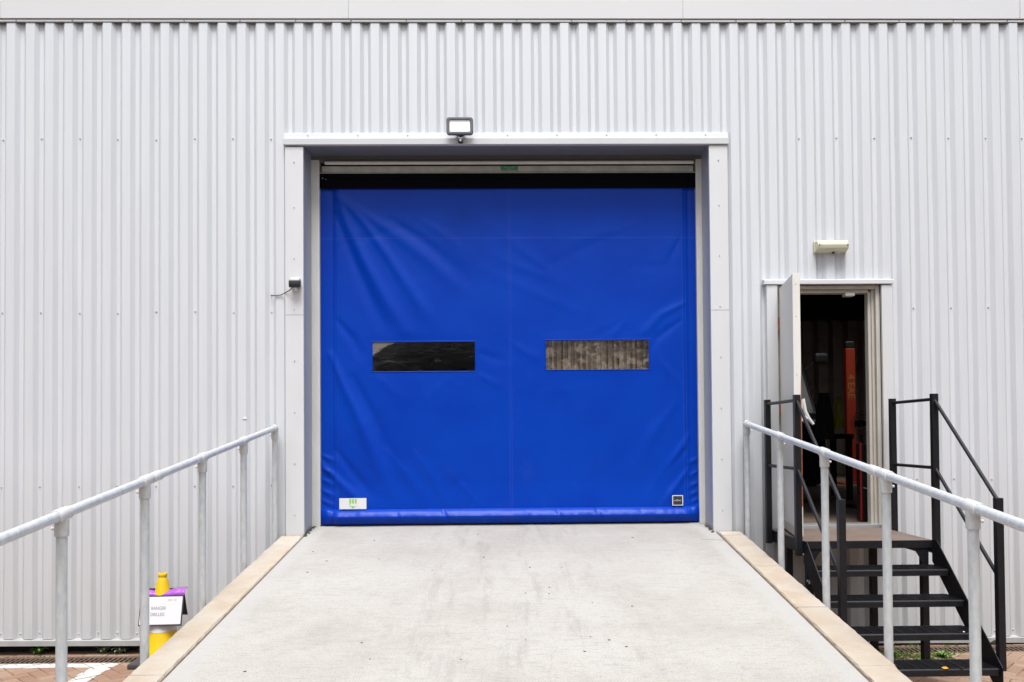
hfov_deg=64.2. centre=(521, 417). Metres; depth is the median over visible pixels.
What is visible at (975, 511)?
handrail
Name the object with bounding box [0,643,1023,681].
paving
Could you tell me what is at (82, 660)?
drain channel
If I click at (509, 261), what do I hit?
loading door
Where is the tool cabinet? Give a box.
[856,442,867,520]
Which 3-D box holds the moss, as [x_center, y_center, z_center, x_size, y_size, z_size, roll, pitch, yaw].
[-0.460,2.032,6.857,11.148,0.020,0.636,0,-1,-1]
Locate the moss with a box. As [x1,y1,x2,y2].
[2,644,995,663]
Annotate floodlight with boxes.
[446,117,472,143]
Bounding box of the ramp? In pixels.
[162,522,868,681]
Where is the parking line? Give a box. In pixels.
[0,663,119,681]
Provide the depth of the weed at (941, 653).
6.82 m
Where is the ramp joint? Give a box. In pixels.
[160,532,871,681]
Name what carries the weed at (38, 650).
on the paving
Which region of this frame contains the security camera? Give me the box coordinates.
[271,277,300,295]
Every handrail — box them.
[0,424,277,681]
[743,420,1023,681]
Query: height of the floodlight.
0.213 m
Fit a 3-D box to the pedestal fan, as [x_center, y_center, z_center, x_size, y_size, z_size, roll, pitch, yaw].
[3.832,0.472,9.207,0.400,1.078,0.400,0,-1,-1]
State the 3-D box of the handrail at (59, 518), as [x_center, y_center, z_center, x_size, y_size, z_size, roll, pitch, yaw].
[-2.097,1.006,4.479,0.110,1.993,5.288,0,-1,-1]
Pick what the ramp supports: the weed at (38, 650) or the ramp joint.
the ramp joint
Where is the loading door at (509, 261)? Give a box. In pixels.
[311,156,705,526]
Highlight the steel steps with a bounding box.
[764,393,1006,681]
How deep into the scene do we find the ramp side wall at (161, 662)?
5.08 m
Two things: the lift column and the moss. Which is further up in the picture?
the lift column
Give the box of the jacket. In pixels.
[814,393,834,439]
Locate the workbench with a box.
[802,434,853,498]
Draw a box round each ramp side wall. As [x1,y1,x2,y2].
[123,536,302,681]
[718,531,911,681]
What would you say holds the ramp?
on the ground
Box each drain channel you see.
[0,656,139,663]
[879,645,1023,651]
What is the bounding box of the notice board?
[138,586,187,625]
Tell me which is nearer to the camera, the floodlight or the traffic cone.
the traffic cone
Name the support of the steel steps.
on the paving
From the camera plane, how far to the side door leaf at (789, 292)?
6.73 m
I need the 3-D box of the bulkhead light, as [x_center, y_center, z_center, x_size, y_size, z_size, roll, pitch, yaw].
[2.742,-1.516,7.224,0.294,0.118,0.104,0,-1,-1]
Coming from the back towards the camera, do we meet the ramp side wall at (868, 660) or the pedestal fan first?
the pedestal fan
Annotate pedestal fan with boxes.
[846,412,865,508]
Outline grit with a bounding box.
[243,523,722,671]
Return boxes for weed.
[28,646,49,653]
[95,646,111,652]
[111,646,129,652]
[934,650,951,656]
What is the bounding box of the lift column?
[837,341,856,484]
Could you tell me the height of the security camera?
0.152 m
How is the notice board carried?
attached to the traffic cone
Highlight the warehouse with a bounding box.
[0,0,1023,651]
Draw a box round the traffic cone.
[127,572,177,669]
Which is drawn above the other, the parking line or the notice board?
the notice board
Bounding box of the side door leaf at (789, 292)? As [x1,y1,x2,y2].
[779,273,813,535]
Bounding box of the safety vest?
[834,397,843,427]
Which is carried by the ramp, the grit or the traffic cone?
the grit
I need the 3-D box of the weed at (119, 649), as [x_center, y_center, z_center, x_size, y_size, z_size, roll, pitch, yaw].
[-3.517,2.037,7.150,0.144,0.058,0.151,0,-1,-20]
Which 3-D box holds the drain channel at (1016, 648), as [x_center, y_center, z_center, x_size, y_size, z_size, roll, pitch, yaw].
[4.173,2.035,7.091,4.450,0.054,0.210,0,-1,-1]
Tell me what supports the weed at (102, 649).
on the paving
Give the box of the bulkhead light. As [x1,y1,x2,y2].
[813,240,848,253]

